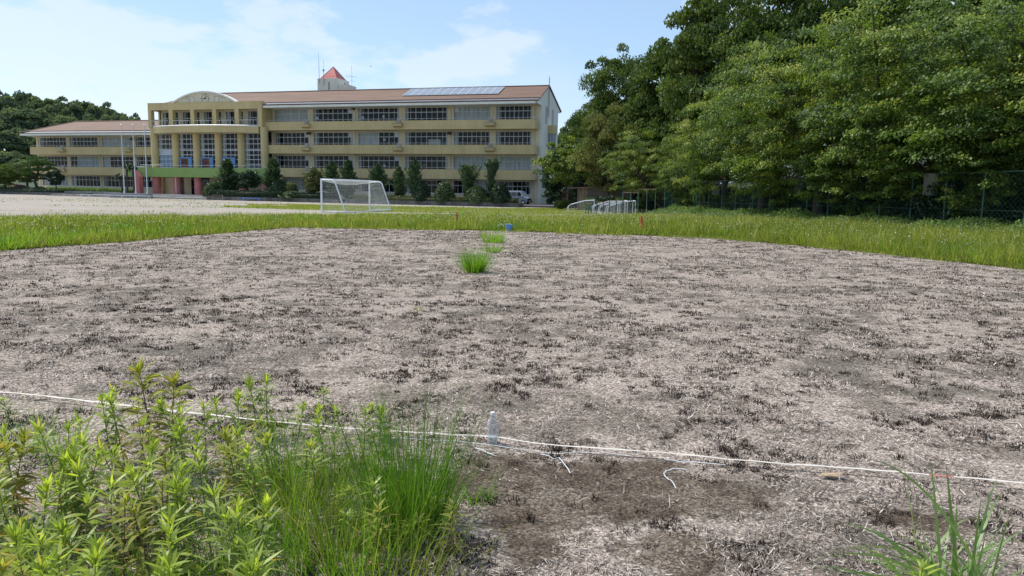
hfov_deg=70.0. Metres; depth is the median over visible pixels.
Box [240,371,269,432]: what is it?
leafy weed
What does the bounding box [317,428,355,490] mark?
leafy weed
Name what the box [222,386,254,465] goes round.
leafy weed
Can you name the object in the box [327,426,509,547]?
grass tuft
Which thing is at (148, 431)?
leafy weed
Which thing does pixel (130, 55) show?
sky
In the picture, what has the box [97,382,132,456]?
leafy weed
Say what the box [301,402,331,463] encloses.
leafy weed
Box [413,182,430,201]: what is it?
round bush
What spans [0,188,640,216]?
ground
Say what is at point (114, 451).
leafy weed
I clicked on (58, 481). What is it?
leafy weed
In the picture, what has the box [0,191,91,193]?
stone planter
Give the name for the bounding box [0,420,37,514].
leafy weed
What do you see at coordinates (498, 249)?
grass tuft
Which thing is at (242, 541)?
leafy weed
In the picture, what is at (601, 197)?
leafy shrub
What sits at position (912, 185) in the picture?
wire fence
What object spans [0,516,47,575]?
leafy weed
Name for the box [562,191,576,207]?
shrub
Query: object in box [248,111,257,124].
window
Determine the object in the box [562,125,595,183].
tree
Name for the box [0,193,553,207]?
driveway
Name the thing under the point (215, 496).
leafy weed
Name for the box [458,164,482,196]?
conifer
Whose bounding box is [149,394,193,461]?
leafy weed
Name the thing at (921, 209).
undergrowth shrub
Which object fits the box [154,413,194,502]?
leafy weed
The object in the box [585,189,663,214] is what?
horizontal bars
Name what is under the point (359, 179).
window
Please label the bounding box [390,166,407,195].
conifer
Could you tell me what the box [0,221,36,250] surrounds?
grass tuft
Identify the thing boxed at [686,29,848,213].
tree
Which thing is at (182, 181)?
entrance door
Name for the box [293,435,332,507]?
leafy weed
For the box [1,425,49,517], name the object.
leafy weed
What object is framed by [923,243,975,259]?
grass tuft
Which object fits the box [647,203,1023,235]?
fence weeds
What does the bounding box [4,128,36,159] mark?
tree
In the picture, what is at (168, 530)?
leafy weed
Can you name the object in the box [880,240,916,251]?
grass tuft
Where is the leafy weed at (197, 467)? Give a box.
[179,446,228,557]
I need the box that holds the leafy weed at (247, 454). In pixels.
[229,436,273,532]
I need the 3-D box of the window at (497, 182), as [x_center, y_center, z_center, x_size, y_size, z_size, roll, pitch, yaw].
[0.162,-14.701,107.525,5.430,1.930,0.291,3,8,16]
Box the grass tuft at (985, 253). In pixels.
[947,242,1013,261]
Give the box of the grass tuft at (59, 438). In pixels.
[11,375,106,461]
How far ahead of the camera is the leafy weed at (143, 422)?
3.88 m
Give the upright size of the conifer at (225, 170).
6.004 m
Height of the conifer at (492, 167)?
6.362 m
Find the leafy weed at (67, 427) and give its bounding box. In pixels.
[45,421,82,494]
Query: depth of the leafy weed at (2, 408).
5.13 m
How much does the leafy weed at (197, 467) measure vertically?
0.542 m
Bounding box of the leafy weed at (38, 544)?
[9,521,61,575]
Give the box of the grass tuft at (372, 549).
[223,454,481,575]
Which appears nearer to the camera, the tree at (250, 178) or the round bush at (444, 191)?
the round bush at (444, 191)
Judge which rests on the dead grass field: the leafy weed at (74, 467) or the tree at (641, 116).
the leafy weed at (74, 467)
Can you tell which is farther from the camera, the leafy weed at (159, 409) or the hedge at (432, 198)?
the hedge at (432, 198)
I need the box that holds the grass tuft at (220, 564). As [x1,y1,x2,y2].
[114,459,398,575]
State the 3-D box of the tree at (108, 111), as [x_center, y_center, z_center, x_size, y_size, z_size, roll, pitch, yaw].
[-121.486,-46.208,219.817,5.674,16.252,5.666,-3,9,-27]
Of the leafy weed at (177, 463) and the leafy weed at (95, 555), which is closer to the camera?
the leafy weed at (95, 555)
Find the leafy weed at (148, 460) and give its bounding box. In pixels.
[120,454,163,560]
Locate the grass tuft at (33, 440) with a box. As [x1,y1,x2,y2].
[1,387,96,454]
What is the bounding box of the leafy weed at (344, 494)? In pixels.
[327,484,360,524]
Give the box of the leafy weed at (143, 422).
[123,415,165,500]
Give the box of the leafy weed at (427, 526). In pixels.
[425,495,444,533]
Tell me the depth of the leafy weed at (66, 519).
3.38 m
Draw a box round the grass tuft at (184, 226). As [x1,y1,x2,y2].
[173,220,210,230]
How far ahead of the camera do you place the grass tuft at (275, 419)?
4.97 m
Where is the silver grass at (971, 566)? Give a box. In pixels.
[772,458,1023,575]
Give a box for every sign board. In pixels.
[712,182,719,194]
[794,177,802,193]
[923,173,938,194]
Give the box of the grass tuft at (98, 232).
[76,224,124,238]
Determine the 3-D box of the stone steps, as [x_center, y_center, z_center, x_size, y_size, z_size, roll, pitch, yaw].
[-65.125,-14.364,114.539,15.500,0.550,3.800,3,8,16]
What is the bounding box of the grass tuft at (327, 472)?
[253,385,389,531]
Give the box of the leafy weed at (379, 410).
[363,400,397,467]
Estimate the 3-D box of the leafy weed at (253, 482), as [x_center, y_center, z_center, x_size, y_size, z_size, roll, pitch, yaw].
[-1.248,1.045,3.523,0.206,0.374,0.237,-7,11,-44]
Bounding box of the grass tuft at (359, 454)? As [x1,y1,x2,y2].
[292,408,431,484]
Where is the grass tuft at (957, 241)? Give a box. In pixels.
[936,236,978,248]
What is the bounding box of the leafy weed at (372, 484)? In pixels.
[359,476,392,544]
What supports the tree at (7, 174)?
on the stone planter at (39, 193)
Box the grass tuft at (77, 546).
[8,509,132,575]
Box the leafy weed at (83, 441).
[69,428,115,520]
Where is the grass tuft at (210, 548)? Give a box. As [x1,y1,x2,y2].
[103,480,300,575]
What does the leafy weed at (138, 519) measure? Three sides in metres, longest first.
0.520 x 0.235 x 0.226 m
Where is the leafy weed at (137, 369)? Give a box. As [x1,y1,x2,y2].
[115,357,175,462]
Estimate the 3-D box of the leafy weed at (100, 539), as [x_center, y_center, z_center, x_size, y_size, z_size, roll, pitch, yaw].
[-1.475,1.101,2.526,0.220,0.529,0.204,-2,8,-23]
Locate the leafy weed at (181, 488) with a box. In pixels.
[153,470,205,566]
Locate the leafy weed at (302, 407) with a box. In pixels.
[286,398,310,464]
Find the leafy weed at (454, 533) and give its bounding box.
[428,497,474,555]
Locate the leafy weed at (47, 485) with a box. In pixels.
[23,472,75,574]
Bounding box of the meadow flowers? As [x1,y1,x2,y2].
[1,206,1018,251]
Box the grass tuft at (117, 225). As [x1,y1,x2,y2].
[108,220,132,229]
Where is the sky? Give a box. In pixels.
[0,0,965,182]
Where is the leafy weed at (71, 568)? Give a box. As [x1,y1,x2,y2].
[33,538,82,575]
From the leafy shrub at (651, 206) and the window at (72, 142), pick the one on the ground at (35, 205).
the leafy shrub at (651, 206)
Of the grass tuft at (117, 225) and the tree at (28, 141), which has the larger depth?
the tree at (28, 141)
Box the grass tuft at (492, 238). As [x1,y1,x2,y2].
[474,225,512,243]
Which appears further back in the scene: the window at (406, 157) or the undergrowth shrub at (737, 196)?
the window at (406, 157)
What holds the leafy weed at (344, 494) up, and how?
on the dead grass field
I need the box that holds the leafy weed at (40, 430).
[26,417,66,495]
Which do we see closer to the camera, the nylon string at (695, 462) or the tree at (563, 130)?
the nylon string at (695, 462)
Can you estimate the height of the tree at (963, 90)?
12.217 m
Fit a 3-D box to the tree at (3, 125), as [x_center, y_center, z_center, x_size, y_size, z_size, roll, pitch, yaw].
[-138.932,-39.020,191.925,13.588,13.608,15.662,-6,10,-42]
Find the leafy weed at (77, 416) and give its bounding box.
[66,411,105,487]
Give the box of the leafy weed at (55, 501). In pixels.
[35,444,86,538]
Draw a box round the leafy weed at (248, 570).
[227,550,273,575]
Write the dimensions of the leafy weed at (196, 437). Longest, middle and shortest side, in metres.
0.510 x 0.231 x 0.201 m
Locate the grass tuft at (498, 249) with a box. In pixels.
[475,241,507,252]
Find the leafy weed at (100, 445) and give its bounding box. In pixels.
[88,436,134,519]
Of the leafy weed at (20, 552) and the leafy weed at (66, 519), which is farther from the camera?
the leafy weed at (66, 519)
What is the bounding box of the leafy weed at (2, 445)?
[0,437,29,539]
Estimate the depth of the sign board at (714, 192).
59.15 m
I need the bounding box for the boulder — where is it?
[16,184,27,189]
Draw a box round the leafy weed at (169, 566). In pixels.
[142,542,195,575]
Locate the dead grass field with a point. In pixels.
(614, 507)
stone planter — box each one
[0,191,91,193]
[206,196,344,202]
[345,199,523,206]
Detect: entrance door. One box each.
[181,178,183,193]
[191,178,208,193]
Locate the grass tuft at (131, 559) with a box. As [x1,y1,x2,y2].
[64,522,223,575]
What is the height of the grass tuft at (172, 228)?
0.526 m
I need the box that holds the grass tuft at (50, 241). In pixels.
[40,226,78,244]
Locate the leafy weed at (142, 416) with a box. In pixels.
[121,400,158,469]
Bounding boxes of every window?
[40,137,65,146]
[42,156,66,166]
[43,176,68,185]
[69,137,97,146]
[71,156,98,166]
[72,176,99,186]
[101,137,131,146]
[103,156,132,166]
[104,176,131,186]
[135,137,150,146]
[136,157,151,167]
[159,134,172,167]
[163,112,178,124]
[179,134,193,167]
[183,112,199,124]
[201,134,214,167]
[204,111,220,124]
[222,134,237,167]
[226,111,243,124]
[245,133,260,167]
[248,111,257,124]
[275,109,307,121]
[275,133,308,144]
[276,155,308,167]
[281,178,307,190]
[313,108,352,120]
[314,156,352,167]
[315,132,352,144]
[358,108,398,120]
[358,132,398,144]
[358,156,398,168]
[359,179,394,191]
[405,107,447,119]
[405,132,447,144]
[405,156,447,168]
[405,180,447,192]
[453,181,488,193]
[454,106,490,119]
[454,131,489,144]
[454,156,489,169]
[495,181,530,194]
[496,106,531,118]
[496,131,531,144]
[497,156,530,169]
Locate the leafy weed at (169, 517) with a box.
[142,499,206,575]
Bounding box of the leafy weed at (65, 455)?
[36,447,85,553]
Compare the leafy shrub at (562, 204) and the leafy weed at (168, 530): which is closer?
the leafy weed at (168, 530)
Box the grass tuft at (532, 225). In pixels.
[521,220,542,228]
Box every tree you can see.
[0,90,11,112]
[0,90,42,112]
[0,107,41,132]
[0,118,13,132]
[0,127,29,151]
[0,151,29,169]
[0,163,21,188]
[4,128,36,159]
[4,158,36,187]
[18,155,57,188]
[21,105,60,129]
[39,115,80,125]
[40,98,59,114]
[43,169,65,188]
[54,96,72,112]
[59,100,93,119]
[66,113,100,121]
[82,101,115,119]
[99,111,127,120]
[103,107,111,115]
[121,112,140,119]
[228,170,264,189]
[301,167,326,192]
[531,134,592,208]
[540,156,566,207]
[557,132,563,185]
[559,118,573,142]
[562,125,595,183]
[564,103,590,135]
[565,102,642,200]
[575,43,638,211]
[599,122,687,212]
[615,90,679,198]
[623,36,700,209]
[649,134,711,204]
[655,0,778,146]
[656,91,709,167]
[661,84,787,208]
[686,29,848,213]
[700,0,861,189]
[704,65,801,182]
[710,15,926,217]
[727,125,826,208]
[782,0,1023,215]
[784,0,961,126]
[792,118,928,214]
[810,0,1023,212]
[843,104,1023,204]
[868,0,1020,118]
[899,0,1023,198]
[917,119,1023,215]
[945,0,1023,94]
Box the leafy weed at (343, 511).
[324,507,367,544]
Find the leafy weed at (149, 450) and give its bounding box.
[126,435,173,536]
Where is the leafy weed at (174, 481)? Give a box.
[145,466,210,575]
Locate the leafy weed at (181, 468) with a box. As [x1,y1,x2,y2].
[149,451,202,568]
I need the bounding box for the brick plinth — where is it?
[108,193,152,197]
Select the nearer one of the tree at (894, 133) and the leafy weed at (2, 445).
the leafy weed at (2, 445)
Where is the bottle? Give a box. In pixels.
[487,411,496,444]
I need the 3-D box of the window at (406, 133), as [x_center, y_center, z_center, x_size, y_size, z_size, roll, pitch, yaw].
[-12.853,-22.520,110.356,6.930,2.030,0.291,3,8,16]
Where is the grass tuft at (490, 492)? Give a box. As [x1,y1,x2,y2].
[464,468,511,507]
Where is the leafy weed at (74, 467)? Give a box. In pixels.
[51,451,122,560]
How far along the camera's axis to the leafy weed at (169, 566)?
2.38 m
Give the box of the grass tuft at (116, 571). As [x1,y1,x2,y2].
[88,495,279,575]
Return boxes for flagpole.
[120,124,124,192]
[131,124,136,192]
[143,124,147,193]
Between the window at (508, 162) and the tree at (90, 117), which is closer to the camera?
the window at (508, 162)
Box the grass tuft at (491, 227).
[481,221,503,230]
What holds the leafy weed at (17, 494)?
on the dead grass field
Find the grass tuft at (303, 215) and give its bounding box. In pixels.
[288,209,316,221]
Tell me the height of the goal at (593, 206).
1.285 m
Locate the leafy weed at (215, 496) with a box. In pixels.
[181,477,248,575]
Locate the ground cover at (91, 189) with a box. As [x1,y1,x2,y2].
[45,187,132,192]
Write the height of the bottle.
0.224 m
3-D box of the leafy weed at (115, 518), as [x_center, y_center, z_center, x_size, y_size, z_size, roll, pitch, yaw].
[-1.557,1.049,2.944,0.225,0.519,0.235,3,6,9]
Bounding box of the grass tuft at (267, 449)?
[203,384,339,490]
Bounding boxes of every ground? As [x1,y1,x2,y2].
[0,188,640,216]
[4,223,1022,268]
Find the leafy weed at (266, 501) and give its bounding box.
[235,489,285,571]
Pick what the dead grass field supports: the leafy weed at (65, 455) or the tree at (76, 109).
the leafy weed at (65, 455)
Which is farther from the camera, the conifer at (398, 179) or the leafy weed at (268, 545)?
the conifer at (398, 179)
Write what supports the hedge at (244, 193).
on the stone planter at (275, 199)
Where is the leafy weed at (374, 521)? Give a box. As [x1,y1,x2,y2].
[359,498,400,572]
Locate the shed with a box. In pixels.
[568,185,634,211]
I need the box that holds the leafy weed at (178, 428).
[160,421,207,506]
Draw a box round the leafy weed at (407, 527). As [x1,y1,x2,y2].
[389,510,432,550]
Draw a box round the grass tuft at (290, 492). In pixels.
[144,387,396,554]
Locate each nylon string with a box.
[400,437,633,456]
[540,454,569,472]
[663,468,686,487]
[665,459,724,464]
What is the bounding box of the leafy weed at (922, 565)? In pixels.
[906,559,941,575]
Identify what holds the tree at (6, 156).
on the hill
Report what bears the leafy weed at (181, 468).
on the dead grass field
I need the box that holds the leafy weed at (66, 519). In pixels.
[54,445,90,548]
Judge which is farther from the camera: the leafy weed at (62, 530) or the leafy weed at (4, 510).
the leafy weed at (4, 510)
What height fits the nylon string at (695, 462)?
0.009 m
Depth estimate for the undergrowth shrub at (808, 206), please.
48.79 m
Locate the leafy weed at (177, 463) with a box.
[156,451,192,518]
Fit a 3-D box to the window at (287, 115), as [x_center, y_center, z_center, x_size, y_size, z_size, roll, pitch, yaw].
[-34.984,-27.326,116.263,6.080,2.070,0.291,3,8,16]
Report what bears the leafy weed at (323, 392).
on the dead grass field
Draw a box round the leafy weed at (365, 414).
[352,405,377,472]
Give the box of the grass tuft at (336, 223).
[329,220,346,227]
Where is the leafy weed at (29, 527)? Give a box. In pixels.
[22,511,57,575]
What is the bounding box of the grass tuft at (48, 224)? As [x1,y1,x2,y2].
[36,216,63,228]
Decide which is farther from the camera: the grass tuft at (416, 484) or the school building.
the school building
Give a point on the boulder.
(21, 186)
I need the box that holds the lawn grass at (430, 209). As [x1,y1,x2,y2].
[222,203,597,214]
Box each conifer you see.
[213,158,242,190]
[260,157,286,190]
[320,160,342,192]
[337,159,359,198]
[367,163,389,195]
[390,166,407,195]
[403,159,424,195]
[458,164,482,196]
[484,156,501,195]
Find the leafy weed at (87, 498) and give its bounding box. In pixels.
[63,489,120,573]
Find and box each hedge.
[0,187,64,192]
[208,189,283,197]
[291,191,339,198]
[348,194,517,202]
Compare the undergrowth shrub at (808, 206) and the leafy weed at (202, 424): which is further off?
the undergrowth shrub at (808, 206)
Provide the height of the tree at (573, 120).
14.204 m
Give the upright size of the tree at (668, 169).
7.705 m
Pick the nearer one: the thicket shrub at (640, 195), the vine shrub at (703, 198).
the vine shrub at (703, 198)
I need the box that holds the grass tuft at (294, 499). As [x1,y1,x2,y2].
[118,438,360,575]
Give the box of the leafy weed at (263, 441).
[254,428,287,500]
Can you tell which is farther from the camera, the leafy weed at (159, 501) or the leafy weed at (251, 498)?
the leafy weed at (251, 498)
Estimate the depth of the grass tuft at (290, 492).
3.77 m
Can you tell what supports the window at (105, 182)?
in the school building
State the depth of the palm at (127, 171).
117.23 m
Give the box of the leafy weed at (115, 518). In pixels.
[94,483,157,575]
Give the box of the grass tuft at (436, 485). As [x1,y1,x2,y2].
[335,435,483,532]
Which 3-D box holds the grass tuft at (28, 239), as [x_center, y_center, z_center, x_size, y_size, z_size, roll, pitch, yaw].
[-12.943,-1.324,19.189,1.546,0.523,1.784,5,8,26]
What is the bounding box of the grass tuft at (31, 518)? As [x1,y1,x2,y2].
[0,469,88,560]
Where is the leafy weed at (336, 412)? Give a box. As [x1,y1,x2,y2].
[328,403,361,461]
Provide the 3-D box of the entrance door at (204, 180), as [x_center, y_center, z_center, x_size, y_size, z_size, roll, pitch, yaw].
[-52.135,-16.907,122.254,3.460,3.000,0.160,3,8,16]
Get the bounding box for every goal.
[320,179,390,212]
[567,200,594,212]
[592,201,619,212]
[598,200,627,213]
[606,200,635,212]
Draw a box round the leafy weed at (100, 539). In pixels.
[63,533,118,575]
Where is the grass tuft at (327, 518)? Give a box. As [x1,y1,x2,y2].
[167,429,495,575]
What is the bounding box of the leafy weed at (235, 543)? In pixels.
[216,537,275,575]
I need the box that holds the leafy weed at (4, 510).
[0,463,29,564]
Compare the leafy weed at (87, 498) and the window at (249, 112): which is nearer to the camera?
the leafy weed at (87, 498)
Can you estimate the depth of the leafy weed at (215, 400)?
4.25 m
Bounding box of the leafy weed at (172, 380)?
[148,369,197,463]
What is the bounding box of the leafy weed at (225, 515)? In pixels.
[196,498,258,575]
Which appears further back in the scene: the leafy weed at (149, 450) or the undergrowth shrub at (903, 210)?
the undergrowth shrub at (903, 210)
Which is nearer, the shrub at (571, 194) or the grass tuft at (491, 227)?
the grass tuft at (491, 227)
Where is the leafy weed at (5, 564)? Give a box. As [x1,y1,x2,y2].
[0,550,32,575]
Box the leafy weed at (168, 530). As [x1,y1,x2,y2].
[150,508,199,574]
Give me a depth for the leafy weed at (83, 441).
3.62 m
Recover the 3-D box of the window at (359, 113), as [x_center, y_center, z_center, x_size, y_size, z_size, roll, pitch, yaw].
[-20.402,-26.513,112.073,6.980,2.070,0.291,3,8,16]
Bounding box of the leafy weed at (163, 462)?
[139,452,195,541]
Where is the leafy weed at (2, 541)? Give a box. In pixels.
[0,517,12,552]
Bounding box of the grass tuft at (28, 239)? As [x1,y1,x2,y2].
[2,233,52,246]
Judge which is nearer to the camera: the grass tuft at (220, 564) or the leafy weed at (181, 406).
the grass tuft at (220, 564)
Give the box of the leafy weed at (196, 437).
[177,429,215,516]
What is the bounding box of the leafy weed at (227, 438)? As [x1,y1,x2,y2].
[209,425,261,512]
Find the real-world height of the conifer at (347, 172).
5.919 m
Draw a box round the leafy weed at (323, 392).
[311,386,331,409]
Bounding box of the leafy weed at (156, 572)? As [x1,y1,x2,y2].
[136,549,183,575]
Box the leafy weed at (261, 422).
[251,414,282,476]
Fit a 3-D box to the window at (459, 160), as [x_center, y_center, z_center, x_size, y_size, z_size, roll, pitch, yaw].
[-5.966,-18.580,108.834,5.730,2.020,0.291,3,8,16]
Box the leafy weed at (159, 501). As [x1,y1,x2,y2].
[141,473,186,571]
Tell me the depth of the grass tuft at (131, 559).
3.11 m
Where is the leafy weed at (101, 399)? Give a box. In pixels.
[93,391,124,469]
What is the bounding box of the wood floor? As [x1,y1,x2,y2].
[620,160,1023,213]
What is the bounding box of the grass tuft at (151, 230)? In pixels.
[133,222,175,237]
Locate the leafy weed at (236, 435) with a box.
[204,426,249,520]
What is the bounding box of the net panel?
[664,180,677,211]
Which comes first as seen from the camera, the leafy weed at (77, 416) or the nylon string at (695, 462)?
the leafy weed at (77, 416)
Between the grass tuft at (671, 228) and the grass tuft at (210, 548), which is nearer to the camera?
the grass tuft at (210, 548)
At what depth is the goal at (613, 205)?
64.89 m
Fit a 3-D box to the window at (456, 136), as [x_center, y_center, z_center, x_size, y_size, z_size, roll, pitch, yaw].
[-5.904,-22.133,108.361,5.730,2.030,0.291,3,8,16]
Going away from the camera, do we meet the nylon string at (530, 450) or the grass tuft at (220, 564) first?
the grass tuft at (220, 564)
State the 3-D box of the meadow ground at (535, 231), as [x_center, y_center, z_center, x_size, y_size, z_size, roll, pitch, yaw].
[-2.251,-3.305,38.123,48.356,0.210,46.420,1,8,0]
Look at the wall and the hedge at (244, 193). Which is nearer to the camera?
the hedge at (244, 193)
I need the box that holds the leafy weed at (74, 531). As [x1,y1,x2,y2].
[41,511,111,575]
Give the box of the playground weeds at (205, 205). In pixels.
[1,198,560,215]
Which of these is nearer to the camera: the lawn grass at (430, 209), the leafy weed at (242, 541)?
the leafy weed at (242, 541)
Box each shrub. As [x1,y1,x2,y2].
[549,181,580,205]
[554,200,569,208]
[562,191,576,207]
[567,171,615,198]
[582,197,603,210]
[592,194,620,212]
[611,175,654,198]
[611,196,634,212]
[629,199,645,211]
[644,199,661,211]
[649,175,667,208]
[660,184,685,206]
[685,138,721,206]
[697,195,714,210]
[706,184,735,209]
[720,186,767,211]
[731,197,766,212]
[744,190,772,211]
[768,187,826,216]
[785,194,830,216]
[811,183,867,216]
[831,182,885,217]
[841,182,918,219]
[883,197,930,221]
[904,175,988,221]
[939,185,1022,225]
[986,195,1022,225]
[1006,198,1023,218]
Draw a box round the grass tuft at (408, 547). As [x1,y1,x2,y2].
[282,469,517,575]
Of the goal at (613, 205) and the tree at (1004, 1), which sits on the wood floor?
the tree at (1004, 1)
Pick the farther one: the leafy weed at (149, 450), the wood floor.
the wood floor
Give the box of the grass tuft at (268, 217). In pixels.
[266,213,291,220]
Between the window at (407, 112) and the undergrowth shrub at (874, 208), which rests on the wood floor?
the undergrowth shrub at (874, 208)
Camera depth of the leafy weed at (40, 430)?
3.82 m
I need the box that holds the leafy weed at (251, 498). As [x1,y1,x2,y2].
[222,496,258,536]
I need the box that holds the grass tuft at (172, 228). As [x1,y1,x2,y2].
[155,220,186,232]
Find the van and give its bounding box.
[509,191,531,203]
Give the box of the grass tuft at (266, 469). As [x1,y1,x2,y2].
[200,402,362,510]
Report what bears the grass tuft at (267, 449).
on the dead grass field
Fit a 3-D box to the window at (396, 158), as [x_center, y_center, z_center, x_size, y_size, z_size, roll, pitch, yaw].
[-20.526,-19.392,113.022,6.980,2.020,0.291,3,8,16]
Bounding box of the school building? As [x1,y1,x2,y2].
[19,51,561,203]
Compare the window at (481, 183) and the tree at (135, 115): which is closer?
the window at (481, 183)
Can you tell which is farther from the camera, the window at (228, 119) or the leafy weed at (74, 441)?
the window at (228, 119)
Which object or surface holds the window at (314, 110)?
in the school building
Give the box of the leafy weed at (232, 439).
[219,431,256,490]
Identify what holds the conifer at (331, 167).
in the stone planter at (275, 199)
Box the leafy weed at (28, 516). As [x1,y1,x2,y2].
[0,513,36,573]
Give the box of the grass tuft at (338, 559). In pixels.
[180,463,471,575]
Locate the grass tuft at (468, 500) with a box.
[456,480,486,510]
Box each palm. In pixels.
[113,173,124,192]
[121,163,131,192]
[127,164,138,192]
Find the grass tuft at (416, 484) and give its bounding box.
[280,356,513,555]
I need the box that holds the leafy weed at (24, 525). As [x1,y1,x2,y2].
[3,510,65,574]
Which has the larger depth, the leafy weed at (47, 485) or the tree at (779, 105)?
the tree at (779, 105)
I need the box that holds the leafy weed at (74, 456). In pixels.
[46,442,103,554]
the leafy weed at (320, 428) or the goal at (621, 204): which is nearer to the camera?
the leafy weed at (320, 428)
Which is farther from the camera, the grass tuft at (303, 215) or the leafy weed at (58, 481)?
the grass tuft at (303, 215)
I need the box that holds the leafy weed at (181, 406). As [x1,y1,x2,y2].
[164,401,203,465]
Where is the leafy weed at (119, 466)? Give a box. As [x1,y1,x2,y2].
[103,458,161,554]
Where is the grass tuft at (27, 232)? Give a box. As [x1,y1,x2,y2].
[6,225,45,237]
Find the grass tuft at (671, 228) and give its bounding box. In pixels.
[658,220,686,235]
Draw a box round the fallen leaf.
[819,473,842,476]
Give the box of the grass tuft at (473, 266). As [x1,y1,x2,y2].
[448,242,498,273]
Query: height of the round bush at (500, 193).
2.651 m
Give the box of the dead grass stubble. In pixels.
[0,227,1023,575]
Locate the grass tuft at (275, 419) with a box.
[217,393,301,439]
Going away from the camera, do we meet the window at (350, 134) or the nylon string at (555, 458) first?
the nylon string at (555, 458)
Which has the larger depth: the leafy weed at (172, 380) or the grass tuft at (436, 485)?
the leafy weed at (172, 380)
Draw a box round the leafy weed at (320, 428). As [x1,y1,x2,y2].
[302,413,335,479]
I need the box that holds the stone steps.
[47,194,107,196]
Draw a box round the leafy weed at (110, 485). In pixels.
[82,468,137,574]
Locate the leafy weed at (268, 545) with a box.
[246,513,289,573]
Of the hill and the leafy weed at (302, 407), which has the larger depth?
the hill
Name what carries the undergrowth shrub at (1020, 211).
on the wood floor
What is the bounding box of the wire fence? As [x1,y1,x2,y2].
[681,170,1023,225]
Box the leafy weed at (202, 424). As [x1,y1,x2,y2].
[187,399,218,484]
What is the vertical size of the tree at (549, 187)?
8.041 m
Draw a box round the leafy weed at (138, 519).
[111,496,163,575]
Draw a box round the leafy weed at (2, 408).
[0,396,24,424]
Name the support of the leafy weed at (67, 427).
on the dead grass field
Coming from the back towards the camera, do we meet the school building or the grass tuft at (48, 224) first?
the school building
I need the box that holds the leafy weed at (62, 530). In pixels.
[40,516,90,575]
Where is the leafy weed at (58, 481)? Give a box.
[41,468,86,570]
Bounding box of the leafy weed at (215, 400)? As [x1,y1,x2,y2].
[204,395,239,474]
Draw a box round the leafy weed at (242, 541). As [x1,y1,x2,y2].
[214,522,288,575]
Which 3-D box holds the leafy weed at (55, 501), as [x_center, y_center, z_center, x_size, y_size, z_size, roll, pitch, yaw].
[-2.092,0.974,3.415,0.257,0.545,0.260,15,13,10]
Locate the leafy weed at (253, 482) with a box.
[237,467,274,537]
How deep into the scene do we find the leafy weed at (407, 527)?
3.46 m
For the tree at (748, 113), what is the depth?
60.81 m
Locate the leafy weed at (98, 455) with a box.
[66,440,113,534]
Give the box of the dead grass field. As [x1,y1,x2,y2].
[0,227,1023,575]
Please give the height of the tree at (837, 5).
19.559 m
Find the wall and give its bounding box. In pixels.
[64,191,121,194]
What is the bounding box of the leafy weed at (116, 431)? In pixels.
[95,387,134,464]
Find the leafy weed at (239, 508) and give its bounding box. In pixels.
[211,492,263,575]
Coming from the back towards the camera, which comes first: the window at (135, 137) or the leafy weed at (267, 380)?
the window at (135, 137)
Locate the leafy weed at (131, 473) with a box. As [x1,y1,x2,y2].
[112,458,167,551]
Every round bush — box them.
[202,182,217,196]
[268,178,285,197]
[278,191,296,198]
[283,181,298,191]
[330,183,339,194]
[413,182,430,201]
[434,181,455,201]
[463,185,488,202]
[489,183,511,203]
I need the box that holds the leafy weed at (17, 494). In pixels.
[0,431,38,520]
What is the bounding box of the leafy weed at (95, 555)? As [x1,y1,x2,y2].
[62,528,118,575]
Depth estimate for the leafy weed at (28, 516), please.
2.70 m
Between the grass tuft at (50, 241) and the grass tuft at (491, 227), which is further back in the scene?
the grass tuft at (491, 227)
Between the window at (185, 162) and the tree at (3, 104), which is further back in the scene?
the tree at (3, 104)
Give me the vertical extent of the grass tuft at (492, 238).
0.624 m
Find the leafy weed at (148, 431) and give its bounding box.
[125,424,167,507]
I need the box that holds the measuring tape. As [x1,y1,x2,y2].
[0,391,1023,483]
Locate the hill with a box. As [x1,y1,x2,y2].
[0,179,38,187]
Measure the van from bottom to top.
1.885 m
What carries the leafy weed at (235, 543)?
on the dead grass field
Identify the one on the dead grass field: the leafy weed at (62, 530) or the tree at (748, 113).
the leafy weed at (62, 530)
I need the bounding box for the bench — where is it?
[109,195,150,198]
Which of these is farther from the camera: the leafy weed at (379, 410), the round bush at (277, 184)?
the round bush at (277, 184)
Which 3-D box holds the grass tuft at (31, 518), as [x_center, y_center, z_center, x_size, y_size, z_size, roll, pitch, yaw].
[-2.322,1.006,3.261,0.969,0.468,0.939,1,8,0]
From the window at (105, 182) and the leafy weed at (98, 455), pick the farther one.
the window at (105, 182)
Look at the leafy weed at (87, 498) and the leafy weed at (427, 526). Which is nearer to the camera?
the leafy weed at (87, 498)
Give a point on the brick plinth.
(116, 195)
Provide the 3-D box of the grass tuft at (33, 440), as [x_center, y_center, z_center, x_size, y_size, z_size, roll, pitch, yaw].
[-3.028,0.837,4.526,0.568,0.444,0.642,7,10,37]
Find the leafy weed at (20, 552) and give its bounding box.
[1,540,41,575]
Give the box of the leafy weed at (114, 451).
[99,442,132,543]
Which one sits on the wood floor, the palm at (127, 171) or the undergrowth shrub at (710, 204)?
the undergrowth shrub at (710, 204)
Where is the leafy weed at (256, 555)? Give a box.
[223,543,283,575]
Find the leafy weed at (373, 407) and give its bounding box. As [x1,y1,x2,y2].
[365,402,390,438]
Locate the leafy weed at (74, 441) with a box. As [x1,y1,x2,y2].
[53,434,104,522]
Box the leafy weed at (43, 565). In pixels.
[13,546,75,575]
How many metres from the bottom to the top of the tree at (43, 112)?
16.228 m
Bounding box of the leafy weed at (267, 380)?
[251,373,282,433]

